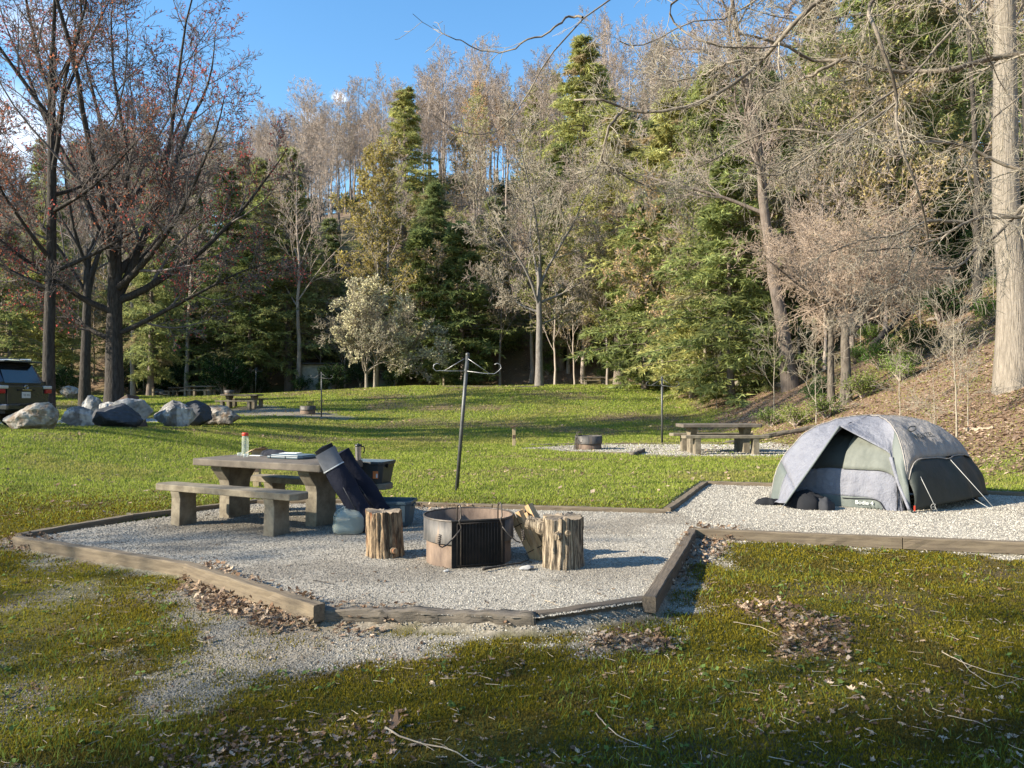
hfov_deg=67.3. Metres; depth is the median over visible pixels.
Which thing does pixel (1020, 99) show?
hemlock tree
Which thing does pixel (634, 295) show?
budding tree
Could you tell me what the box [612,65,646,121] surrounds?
bare tree
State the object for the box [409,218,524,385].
hemlock tree
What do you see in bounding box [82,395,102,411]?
boulder
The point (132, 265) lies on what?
maple tree
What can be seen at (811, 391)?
shrub
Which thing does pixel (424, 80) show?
bare tree
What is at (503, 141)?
bare tree
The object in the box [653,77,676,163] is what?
hemlock tree
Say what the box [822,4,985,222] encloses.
hemlock tree
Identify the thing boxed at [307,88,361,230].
bare tree
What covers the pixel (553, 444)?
timber
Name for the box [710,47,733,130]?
bare tree
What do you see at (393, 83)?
bare tree
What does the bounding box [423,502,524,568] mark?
fire ring
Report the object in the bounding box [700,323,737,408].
sapling
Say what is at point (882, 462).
tent
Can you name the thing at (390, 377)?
shrub
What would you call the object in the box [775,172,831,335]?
hemlock tree
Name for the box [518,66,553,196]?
bare tree
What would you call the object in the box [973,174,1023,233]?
shrub
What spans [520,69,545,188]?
bare tree
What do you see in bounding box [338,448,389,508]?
chair bag
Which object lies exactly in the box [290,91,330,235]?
bare tree
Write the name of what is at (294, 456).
bin lid
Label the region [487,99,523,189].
bare tree
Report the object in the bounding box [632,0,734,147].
bare tree
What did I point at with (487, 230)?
budding tree
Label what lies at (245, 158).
hemlock tree
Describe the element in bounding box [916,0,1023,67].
bare tree
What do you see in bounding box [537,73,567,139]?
bare tree
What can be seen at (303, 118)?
bare tree
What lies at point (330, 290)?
budding tree
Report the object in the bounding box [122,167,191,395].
hemlock tree
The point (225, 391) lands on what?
fire ring
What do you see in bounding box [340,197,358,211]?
shrub
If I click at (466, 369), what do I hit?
lantern pole
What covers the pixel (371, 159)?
gold budded tree
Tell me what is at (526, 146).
bare tree
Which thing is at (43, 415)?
boulder
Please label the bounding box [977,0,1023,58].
bare tree
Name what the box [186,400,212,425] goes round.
boulder
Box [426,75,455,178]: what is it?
bare tree
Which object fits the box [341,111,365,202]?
bare tree
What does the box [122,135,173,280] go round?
hemlock tree
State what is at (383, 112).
bare tree
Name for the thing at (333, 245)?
hemlock tree
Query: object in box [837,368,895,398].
shrub
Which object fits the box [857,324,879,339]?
shrub
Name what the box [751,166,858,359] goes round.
budding tree
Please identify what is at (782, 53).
bare tree
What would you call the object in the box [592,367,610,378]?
shrub
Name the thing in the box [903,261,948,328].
sapling
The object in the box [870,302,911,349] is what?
fallen log
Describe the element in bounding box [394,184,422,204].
shrub
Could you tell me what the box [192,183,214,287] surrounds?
hemlock tree
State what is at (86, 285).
maple tree
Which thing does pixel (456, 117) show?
bare tree
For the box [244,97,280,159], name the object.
bare tree
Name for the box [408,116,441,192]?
bare tree
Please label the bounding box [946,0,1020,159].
bare tree
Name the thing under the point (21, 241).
bare tree
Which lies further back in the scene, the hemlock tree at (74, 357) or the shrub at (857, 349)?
the hemlock tree at (74, 357)
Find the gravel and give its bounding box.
[0,442,1023,767]
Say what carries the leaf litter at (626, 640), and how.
on the ground at (514, 362)
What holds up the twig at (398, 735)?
on the ground at (514, 362)
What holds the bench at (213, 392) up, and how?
on the ground at (514, 362)
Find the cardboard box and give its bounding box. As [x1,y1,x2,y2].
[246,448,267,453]
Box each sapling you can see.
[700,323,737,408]
[746,302,805,413]
[778,310,865,422]
[852,278,875,343]
[873,326,939,415]
[887,384,936,424]
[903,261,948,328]
[905,344,974,423]
[920,270,998,436]
[925,322,1008,425]
[929,305,981,378]
[972,229,995,310]
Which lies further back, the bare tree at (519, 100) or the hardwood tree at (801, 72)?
the bare tree at (519, 100)
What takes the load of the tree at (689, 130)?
on the ground at (514, 362)
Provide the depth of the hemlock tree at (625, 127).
59.51 m
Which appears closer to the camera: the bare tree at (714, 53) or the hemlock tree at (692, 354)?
the hemlock tree at (692, 354)
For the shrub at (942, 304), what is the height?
1.999 m
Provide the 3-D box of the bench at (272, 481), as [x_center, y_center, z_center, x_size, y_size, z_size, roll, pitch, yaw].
[-2.514,1.485,9.969,2.250,0.515,0.290,0,-1,27]
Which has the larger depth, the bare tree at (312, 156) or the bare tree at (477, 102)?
the bare tree at (312, 156)
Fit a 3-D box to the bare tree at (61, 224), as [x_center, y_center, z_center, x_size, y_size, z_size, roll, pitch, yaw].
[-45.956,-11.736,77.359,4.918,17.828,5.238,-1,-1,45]
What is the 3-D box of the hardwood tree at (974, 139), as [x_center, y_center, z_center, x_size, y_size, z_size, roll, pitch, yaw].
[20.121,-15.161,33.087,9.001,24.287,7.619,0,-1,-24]
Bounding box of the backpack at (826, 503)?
[818,496,834,510]
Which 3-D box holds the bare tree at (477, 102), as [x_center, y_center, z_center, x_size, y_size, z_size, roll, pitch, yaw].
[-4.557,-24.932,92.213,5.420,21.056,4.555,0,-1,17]
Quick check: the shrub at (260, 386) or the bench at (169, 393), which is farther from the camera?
the shrub at (260, 386)
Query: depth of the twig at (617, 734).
3.70 m
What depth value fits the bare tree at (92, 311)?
72.18 m
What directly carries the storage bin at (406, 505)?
on the gravel pad
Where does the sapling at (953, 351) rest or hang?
on the ground at (514, 362)
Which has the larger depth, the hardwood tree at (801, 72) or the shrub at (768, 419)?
the hardwood tree at (801, 72)
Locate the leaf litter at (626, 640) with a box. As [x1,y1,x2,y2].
[0,132,1023,767]
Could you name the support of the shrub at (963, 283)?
on the ground at (514, 362)
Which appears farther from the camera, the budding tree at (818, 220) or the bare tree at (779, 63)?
the bare tree at (779, 63)
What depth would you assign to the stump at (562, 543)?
6.79 m
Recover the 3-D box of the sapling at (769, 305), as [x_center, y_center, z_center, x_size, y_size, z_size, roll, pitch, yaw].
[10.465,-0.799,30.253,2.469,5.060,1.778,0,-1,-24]
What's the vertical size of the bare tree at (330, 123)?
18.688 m
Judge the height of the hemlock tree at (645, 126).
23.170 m
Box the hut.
[301,363,343,390]
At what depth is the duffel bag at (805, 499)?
10.36 m
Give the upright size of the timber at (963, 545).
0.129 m
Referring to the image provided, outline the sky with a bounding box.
[0,0,1020,232]
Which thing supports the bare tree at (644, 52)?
on the ground at (514, 362)
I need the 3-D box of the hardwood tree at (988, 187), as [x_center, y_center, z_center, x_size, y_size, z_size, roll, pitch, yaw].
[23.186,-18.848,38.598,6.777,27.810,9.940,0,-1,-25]
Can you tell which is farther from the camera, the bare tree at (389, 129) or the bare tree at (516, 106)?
the bare tree at (516, 106)
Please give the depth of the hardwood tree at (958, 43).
51.33 m
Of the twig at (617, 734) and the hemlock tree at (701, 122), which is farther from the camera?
the hemlock tree at (701, 122)
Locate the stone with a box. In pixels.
[519,565,533,569]
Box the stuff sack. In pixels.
[755,497,785,504]
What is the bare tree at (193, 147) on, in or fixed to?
on the ground at (514, 362)
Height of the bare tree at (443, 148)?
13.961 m
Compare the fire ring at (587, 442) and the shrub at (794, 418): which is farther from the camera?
the shrub at (794, 418)
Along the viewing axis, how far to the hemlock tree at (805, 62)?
55.97 m
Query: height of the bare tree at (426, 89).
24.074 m
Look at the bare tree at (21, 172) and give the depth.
100.90 m
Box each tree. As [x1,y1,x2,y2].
[0,0,201,407]
[0,0,316,402]
[0,21,217,405]
[0,155,33,214]
[0,174,104,376]
[0,185,42,354]
[0,186,42,346]
[0,222,42,367]
[0,238,104,394]
[1,152,28,232]
[11,139,82,312]
[23,180,81,253]
[56,147,95,325]
[57,148,198,394]
[57,221,103,371]
[58,189,81,284]
[60,132,91,289]
[61,140,105,287]
[64,156,111,248]
[73,191,181,369]
[74,171,129,284]
[74,206,93,278]
[76,126,145,238]
[78,257,107,382]
[92,124,137,276]
[100,209,234,392]
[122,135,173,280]
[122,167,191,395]
[156,189,223,382]
[160,166,295,391]
[166,152,217,389]
[183,132,203,169]
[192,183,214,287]
[193,108,251,338]
[194,127,235,232]
[203,126,224,233]
[205,243,295,393]
[209,137,225,181]
[212,152,234,244]
[212,183,273,334]
[215,157,326,354]
[216,179,269,391]
[218,126,234,167]
[222,148,265,279]
[228,107,281,179]
[232,146,359,390]
[238,185,278,284]
[240,124,266,164]
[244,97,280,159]
[250,119,290,183]
[253,110,288,157]
[257,134,358,391]
[263,107,293,157]
[269,108,308,194]
[275,160,319,310]
[279,93,342,237]
[281,75,346,211]
[286,122,301,159]
[287,275,341,362]
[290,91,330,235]
[293,217,372,362]
[294,130,318,223]
[294,135,344,323]
[302,102,343,227]
[302,121,325,196]
[303,116,340,215]
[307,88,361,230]
[310,117,354,278]
[310,139,334,235]
[310,285,420,386]
[311,108,351,218]
[315,290,375,389]
[316,101,355,174]
[324,130,357,212]
[328,135,419,386]
[329,273,456,387]
[331,82,365,219]
[332,125,356,213]
[340,112,373,199]
[340,119,361,210]
[341,85,452,289]
[341,109,366,199]
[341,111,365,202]
[343,74,387,213]
[350,90,387,222]
[350,107,387,253]
[351,62,403,227]
[359,276,418,370]
[366,129,415,319]
[370,77,424,167]
[371,225,480,382]
[376,113,402,171]
[378,97,406,216]
[389,239,478,384]
[392,179,475,338]
[395,0,1023,345]
[399,100,441,188]
[406,182,450,350]
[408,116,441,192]
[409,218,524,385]
[411,59,445,174]
[412,63,448,178]
[414,40,463,183]
[414,70,450,181]
[417,94,447,168]
[418,68,462,177]
[425,44,494,196]
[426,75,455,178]
[426,134,484,218]
[427,88,459,179]
[433,96,463,193]
[435,205,535,370]
[436,117,461,199]
[440,206,547,385]
[441,106,505,245]
[445,83,467,192]
[445,88,463,194]
[447,96,619,385]
[449,33,500,210]
[450,84,494,233]
[450,85,473,191]
[451,80,495,222]
[452,71,506,198]
[453,86,487,204]
[455,195,534,351]
[459,56,503,178]
[461,45,516,195]
[480,76,502,188]
[482,106,495,194]
[485,71,525,230]
[485,85,516,190]
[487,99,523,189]
[487,142,613,370]
[488,72,513,173]
[494,86,515,182]
[494,94,518,191]
[495,96,536,199]
[498,148,558,382]
[505,47,567,256]
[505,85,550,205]
[507,128,539,282]
[510,215,615,384]
[512,77,531,171]
[514,59,547,185]
[517,44,560,122]
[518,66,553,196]
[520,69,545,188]
[522,33,626,314]
[524,240,611,384]
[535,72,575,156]
[535,106,656,384]
[536,65,565,144]
[537,56,605,226]
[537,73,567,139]
[539,88,563,136]
[545,160,606,373]
[555,138,610,383]
[558,202,639,384]
[561,184,690,389]
[565,5,635,109]
[577,119,652,363]
[578,25,663,135]
[581,86,703,380]
[587,13,638,107]
[590,168,622,263]
[590,269,651,376]
[594,168,653,369]
[595,53,617,116]
[600,167,688,391]
[603,80,719,351]
[604,119,658,357]
[605,54,631,110]
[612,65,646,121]
[614,168,697,381]
[616,105,638,205]
[618,223,752,399]
[621,17,683,115]
[621,36,676,132]
[622,0,811,392]
[627,14,670,122]
[628,151,837,411]
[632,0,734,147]
[633,64,810,377]
[634,91,653,136]
[637,47,674,120]
[645,31,681,90]
[653,63,860,372]
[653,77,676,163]
[653,119,798,396]
[653,127,832,373]
[656,32,697,129]
[669,27,714,85]
[675,67,695,131]
[691,30,731,85]
[700,38,733,101]
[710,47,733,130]
[714,42,825,332]
[718,183,816,338]
[719,176,948,404]
[730,0,958,347]
[733,35,785,95]
[749,126,901,370]
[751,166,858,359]
[753,17,792,76]
[757,35,793,85]
[760,204,961,405]
[768,0,949,323]
[770,15,847,326]
[771,0,1023,310]
[774,0,848,304]
[775,76,825,303]
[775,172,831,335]
[783,62,799,74]
[786,0,892,118]
[801,41,991,339]
[817,74,967,303]
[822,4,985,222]
[824,0,1022,126]
[853,0,983,246]
[886,0,986,193]
[886,0,993,303]
[886,0,995,278]
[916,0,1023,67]
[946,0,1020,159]
[963,2,1023,136]
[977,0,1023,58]
[986,0,1023,186]
[991,0,1023,394]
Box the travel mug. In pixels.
[355,443,364,460]
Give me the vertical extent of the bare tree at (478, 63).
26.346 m
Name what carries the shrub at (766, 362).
on the ground at (514, 362)
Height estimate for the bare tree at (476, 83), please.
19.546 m
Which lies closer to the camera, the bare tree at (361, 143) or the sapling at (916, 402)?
the sapling at (916, 402)
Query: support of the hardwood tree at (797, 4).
on the ground at (514, 362)
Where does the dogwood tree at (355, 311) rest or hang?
on the ground at (514, 362)
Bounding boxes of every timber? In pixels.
[12,535,191,576]
[15,515,132,536]
[129,499,258,519]
[183,562,324,622]
[257,499,341,503]
[322,606,535,626]
[415,502,492,507]
[493,504,664,513]
[530,443,573,444]
[534,596,642,620]
[565,451,628,453]
[602,442,720,444]
[629,448,644,454]
[642,529,695,612]
[649,456,755,457]
[663,481,707,511]
[693,528,901,548]
[708,481,771,486]
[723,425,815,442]
[901,536,1023,553]
[987,490,1023,495]
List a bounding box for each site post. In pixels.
[249,446,265,486]
[510,425,517,445]
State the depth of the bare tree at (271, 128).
116.70 m
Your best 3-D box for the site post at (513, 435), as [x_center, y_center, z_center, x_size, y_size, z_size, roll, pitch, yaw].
[0.061,1.590,23.280,0.212,0.718,0.204,0,-1,0]
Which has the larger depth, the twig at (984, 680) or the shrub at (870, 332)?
the shrub at (870, 332)
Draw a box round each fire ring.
[223,388,234,393]
[300,402,315,413]
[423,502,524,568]
[574,431,601,449]
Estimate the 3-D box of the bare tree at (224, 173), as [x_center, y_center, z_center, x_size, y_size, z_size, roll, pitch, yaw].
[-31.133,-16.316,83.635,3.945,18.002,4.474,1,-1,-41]
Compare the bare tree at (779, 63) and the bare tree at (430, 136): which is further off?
the bare tree at (779, 63)
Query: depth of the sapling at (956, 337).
22.39 m
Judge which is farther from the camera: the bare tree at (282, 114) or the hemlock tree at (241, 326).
the bare tree at (282, 114)
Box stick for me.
[482,559,528,570]
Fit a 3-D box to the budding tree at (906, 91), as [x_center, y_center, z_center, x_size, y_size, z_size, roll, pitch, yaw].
[17.224,-8.845,36.057,7.878,14.309,7.593,0,-1,-21]
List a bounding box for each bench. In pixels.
[156,481,307,536]
[164,391,187,395]
[180,390,210,395]
[193,389,219,395]
[215,400,256,409]
[232,398,267,406]
[250,474,392,489]
[581,380,605,384]
[669,433,752,450]
[681,435,770,454]
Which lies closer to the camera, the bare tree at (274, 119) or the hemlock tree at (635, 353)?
the hemlock tree at (635, 353)
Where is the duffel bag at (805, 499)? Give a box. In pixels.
[786,489,823,509]
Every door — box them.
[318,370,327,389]
[889,457,910,510]
[892,431,912,512]
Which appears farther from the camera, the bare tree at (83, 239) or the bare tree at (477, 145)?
the bare tree at (83, 239)
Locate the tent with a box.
[769,414,995,512]
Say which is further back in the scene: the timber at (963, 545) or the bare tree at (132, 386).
the bare tree at (132, 386)
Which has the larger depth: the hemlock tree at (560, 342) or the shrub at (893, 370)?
the hemlock tree at (560, 342)
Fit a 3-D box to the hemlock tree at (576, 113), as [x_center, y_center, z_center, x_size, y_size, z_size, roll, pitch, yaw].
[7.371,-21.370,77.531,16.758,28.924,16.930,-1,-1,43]
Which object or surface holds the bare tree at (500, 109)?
on the ground at (514, 362)
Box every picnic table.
[168,387,196,395]
[184,386,215,395]
[193,454,362,526]
[220,394,263,408]
[581,377,605,384]
[676,423,761,452]
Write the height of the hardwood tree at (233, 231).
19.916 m
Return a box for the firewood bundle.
[510,503,542,560]
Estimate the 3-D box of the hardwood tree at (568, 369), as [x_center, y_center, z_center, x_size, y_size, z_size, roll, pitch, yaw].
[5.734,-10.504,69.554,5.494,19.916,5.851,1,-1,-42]
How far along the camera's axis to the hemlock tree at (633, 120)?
102.50 m
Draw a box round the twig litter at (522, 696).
[0,486,1023,767]
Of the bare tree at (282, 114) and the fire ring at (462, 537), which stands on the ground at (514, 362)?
the bare tree at (282, 114)
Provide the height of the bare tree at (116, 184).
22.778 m
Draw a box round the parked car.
[0,357,53,425]
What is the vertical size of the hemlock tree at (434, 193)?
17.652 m
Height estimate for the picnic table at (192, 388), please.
0.810 m
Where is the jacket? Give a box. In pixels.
[260,449,285,455]
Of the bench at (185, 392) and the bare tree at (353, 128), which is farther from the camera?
the bare tree at (353, 128)
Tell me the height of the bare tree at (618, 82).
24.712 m
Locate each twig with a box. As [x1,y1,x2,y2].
[384,726,482,767]
[595,712,651,748]
[734,622,778,635]
[942,652,1023,679]
[948,715,990,727]
[954,652,1023,687]
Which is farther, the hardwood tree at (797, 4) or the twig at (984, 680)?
the hardwood tree at (797, 4)
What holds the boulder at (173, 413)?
on the ground at (514, 362)
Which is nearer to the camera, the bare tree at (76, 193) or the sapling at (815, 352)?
the sapling at (815, 352)
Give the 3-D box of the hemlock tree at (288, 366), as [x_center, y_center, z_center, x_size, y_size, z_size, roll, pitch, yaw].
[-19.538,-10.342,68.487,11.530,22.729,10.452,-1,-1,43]
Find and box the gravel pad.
[37,485,1023,617]
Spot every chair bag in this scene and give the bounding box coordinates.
[315,443,370,532]
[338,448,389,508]
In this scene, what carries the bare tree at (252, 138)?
on the ground at (514, 362)
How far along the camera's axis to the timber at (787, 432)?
24.52 m
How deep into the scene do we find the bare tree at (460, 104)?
121.30 m
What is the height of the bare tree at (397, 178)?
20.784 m
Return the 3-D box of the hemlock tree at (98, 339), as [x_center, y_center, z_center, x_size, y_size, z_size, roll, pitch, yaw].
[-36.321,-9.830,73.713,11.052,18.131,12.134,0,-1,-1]
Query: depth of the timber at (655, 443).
24.38 m
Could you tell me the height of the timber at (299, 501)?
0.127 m
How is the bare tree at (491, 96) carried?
on the ground at (514, 362)
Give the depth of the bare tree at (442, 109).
136.49 m
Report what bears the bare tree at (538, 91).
on the ground at (514, 362)
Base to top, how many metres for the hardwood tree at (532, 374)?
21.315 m
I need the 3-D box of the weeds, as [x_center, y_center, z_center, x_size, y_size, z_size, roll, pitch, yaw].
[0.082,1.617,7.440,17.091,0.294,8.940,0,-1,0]
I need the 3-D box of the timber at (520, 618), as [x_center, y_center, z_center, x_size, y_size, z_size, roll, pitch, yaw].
[-0.588,1.651,5.444,1.520,0.138,0.138,0,-1,5]
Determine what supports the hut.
on the ground at (514, 362)
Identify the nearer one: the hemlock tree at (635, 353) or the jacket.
the jacket
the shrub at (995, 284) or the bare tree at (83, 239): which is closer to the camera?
the shrub at (995, 284)
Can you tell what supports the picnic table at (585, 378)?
on the ground at (514, 362)
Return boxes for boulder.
[3,402,59,429]
[60,386,78,398]
[60,406,95,425]
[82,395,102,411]
[92,403,142,426]
[99,402,113,408]
[109,395,147,426]
[111,398,152,421]
[154,400,196,426]
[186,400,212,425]
[205,405,240,424]
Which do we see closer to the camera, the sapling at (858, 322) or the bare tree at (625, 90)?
the sapling at (858, 322)
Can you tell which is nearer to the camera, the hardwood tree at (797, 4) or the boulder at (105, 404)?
the boulder at (105, 404)
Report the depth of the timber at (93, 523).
8.89 m
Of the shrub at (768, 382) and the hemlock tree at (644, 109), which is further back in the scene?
the hemlock tree at (644, 109)
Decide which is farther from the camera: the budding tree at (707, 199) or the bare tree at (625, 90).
the bare tree at (625, 90)
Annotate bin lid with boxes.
[267,453,316,459]
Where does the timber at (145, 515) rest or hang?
on the ground at (514, 362)
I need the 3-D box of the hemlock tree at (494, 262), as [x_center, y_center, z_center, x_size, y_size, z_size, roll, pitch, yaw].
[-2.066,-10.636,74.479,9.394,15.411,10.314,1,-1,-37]
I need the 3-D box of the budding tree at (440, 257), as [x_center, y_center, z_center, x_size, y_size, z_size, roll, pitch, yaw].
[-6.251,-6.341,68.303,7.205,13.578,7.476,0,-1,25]
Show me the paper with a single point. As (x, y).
(290, 453)
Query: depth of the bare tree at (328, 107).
130.76 m
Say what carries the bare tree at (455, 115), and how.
on the ground at (514, 362)
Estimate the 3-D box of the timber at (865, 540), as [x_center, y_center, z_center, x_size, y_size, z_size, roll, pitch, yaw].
[3.062,1.669,8.347,2.126,0.127,0.116,0,-1,14]
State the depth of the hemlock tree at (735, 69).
59.66 m
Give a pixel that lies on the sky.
(324, 42)
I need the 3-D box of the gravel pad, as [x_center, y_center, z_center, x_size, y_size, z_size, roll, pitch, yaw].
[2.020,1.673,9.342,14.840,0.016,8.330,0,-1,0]
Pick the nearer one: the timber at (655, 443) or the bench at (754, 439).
the bench at (754, 439)
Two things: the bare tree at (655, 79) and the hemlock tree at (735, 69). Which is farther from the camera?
the bare tree at (655, 79)
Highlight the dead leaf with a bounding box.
[388,709,401,728]
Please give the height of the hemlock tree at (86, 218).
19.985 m
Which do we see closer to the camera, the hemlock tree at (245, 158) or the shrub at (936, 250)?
the shrub at (936, 250)
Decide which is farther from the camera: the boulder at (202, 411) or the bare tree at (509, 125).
the bare tree at (509, 125)
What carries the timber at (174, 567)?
on the ground at (514, 362)
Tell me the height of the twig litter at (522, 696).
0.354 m
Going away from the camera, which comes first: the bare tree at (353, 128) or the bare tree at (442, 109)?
the bare tree at (353, 128)
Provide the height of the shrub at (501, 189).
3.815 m
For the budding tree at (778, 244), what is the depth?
42.85 m
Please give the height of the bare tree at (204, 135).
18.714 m
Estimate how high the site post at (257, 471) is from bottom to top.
0.704 m
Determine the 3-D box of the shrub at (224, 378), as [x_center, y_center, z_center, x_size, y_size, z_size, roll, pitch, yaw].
[-23.604,-0.721,63.201,4.546,3.668,3.962,1,-1,-40]
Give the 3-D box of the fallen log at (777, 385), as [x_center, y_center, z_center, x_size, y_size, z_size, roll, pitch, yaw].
[12.671,-0.145,43.993,0.462,0.891,14.004,0,-1,-4]
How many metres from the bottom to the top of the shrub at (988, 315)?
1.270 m
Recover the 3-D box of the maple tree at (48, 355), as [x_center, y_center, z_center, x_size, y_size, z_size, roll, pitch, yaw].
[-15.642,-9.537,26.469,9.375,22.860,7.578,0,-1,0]
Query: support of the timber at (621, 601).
on the ground at (514, 362)
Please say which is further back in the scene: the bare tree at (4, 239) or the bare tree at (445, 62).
the bare tree at (445, 62)
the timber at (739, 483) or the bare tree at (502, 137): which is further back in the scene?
the bare tree at (502, 137)
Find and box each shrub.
[55,364,78,390]
[124,366,141,394]
[128,362,171,391]
[155,358,195,392]
[194,352,248,393]
[214,364,259,393]
[253,376,272,392]
[289,374,313,390]
[313,377,330,389]
[317,361,350,389]
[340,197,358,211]
[343,359,373,383]
[382,363,409,385]
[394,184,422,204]
[444,172,461,193]
[451,179,468,194]
[485,177,517,199]
[543,361,558,374]
[566,332,578,341]
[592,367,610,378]
[734,370,751,379]
[741,346,779,377]
[747,377,760,390]
[748,404,787,426]
[757,385,772,391]
[759,375,777,387]
[770,400,814,426]
[799,370,840,401]
[804,390,848,417]
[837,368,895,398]
[840,343,867,364]
[856,333,910,370]
[857,323,882,340]
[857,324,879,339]
[875,347,923,380]
[890,233,964,289]
[893,316,946,356]
[899,291,922,308]
[911,199,982,259]
[914,277,972,323]
[928,272,970,297]
[945,221,995,276]
[966,292,996,324]
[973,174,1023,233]
[984,276,996,289]
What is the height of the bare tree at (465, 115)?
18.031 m
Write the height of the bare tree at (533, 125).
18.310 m
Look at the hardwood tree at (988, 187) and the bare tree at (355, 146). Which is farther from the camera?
the bare tree at (355, 146)
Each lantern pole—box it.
[311,372,332,416]
[433,353,500,490]
[646,377,678,442]
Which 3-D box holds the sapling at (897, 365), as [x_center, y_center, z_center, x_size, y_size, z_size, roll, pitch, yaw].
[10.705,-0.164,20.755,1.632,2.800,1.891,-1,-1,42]
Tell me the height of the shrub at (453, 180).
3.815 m
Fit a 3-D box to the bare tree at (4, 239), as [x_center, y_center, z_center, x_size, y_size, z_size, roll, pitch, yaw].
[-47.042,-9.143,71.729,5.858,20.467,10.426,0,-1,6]
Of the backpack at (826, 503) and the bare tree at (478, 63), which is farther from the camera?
the bare tree at (478, 63)
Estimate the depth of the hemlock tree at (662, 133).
53.66 m
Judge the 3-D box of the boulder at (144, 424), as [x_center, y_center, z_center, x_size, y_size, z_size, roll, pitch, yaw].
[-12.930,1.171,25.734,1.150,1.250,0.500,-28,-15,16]
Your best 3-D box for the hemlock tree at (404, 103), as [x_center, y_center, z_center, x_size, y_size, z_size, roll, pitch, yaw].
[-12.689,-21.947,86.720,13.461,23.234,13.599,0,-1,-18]
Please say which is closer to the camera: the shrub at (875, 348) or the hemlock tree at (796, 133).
the shrub at (875, 348)
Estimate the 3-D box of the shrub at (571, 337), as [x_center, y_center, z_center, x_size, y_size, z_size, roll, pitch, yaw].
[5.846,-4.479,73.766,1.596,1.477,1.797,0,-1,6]
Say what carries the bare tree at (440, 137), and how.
on the ground at (514, 362)
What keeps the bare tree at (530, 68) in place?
on the ground at (514, 362)
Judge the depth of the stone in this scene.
6.74 m
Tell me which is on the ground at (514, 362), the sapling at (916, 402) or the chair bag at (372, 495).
the sapling at (916, 402)
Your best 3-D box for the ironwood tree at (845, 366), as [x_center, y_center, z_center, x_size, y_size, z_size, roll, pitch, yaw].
[11.210,-2.956,26.558,6.992,8.040,6.140,1,-1,-41]
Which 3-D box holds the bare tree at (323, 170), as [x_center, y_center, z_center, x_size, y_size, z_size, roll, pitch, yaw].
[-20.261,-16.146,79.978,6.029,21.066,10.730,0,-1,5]
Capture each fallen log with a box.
[714,379,780,387]
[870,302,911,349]
[926,304,969,321]
[963,426,993,431]
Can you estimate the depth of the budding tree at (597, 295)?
56.77 m
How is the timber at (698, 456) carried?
on the ground at (514, 362)
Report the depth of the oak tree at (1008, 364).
19.09 m
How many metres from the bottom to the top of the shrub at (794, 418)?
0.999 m
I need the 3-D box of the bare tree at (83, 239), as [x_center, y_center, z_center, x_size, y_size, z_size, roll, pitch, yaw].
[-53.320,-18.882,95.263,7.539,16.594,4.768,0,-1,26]
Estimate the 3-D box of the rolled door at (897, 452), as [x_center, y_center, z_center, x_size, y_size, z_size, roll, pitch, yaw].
[5.158,1.158,10.241,0.126,1.059,0.478,0,-1,0]
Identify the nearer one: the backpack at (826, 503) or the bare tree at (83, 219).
the backpack at (826, 503)
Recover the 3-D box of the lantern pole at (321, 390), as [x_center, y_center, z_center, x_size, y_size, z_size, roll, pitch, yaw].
[-9.151,0.521,36.995,1.081,2.205,0.083,0,-1,0]
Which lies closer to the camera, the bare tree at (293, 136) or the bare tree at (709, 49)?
the bare tree at (293, 136)
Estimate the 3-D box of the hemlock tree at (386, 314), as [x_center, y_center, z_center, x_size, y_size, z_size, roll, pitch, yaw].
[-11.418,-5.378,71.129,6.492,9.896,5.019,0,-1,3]
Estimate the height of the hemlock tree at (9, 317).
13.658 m
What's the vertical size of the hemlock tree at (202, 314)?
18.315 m
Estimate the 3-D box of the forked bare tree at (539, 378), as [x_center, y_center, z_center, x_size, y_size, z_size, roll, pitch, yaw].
[1.563,-9.538,56.215,9.045,20.227,12.050,-1,-1,42]
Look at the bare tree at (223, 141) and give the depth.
120.94 m
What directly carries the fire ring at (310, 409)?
on the ground at (514, 362)
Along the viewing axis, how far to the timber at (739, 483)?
13.09 m
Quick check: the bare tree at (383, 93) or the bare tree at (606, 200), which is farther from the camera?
the bare tree at (383, 93)
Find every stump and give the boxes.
[365,508,404,558]
[524,512,584,570]
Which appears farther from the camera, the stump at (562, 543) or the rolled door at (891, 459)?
the rolled door at (891, 459)
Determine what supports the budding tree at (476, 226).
on the ground at (514, 362)
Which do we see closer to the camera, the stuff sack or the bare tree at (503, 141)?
the stuff sack
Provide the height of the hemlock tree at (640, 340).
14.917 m
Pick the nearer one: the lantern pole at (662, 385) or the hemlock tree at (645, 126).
the lantern pole at (662, 385)
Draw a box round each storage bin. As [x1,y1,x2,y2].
[361,459,395,483]
[383,497,416,525]
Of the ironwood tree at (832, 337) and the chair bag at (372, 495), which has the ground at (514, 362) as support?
the ironwood tree at (832, 337)
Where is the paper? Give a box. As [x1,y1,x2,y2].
[279,452,301,453]
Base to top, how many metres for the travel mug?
0.204 m
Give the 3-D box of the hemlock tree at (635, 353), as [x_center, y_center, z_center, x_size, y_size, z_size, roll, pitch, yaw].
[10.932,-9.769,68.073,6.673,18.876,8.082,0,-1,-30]
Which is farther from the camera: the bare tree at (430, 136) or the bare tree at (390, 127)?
the bare tree at (430, 136)
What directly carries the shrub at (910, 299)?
on the ground at (514, 362)
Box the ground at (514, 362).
[0,138,1023,767]
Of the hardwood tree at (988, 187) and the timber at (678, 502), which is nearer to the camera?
the timber at (678, 502)
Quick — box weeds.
[0,487,1023,767]

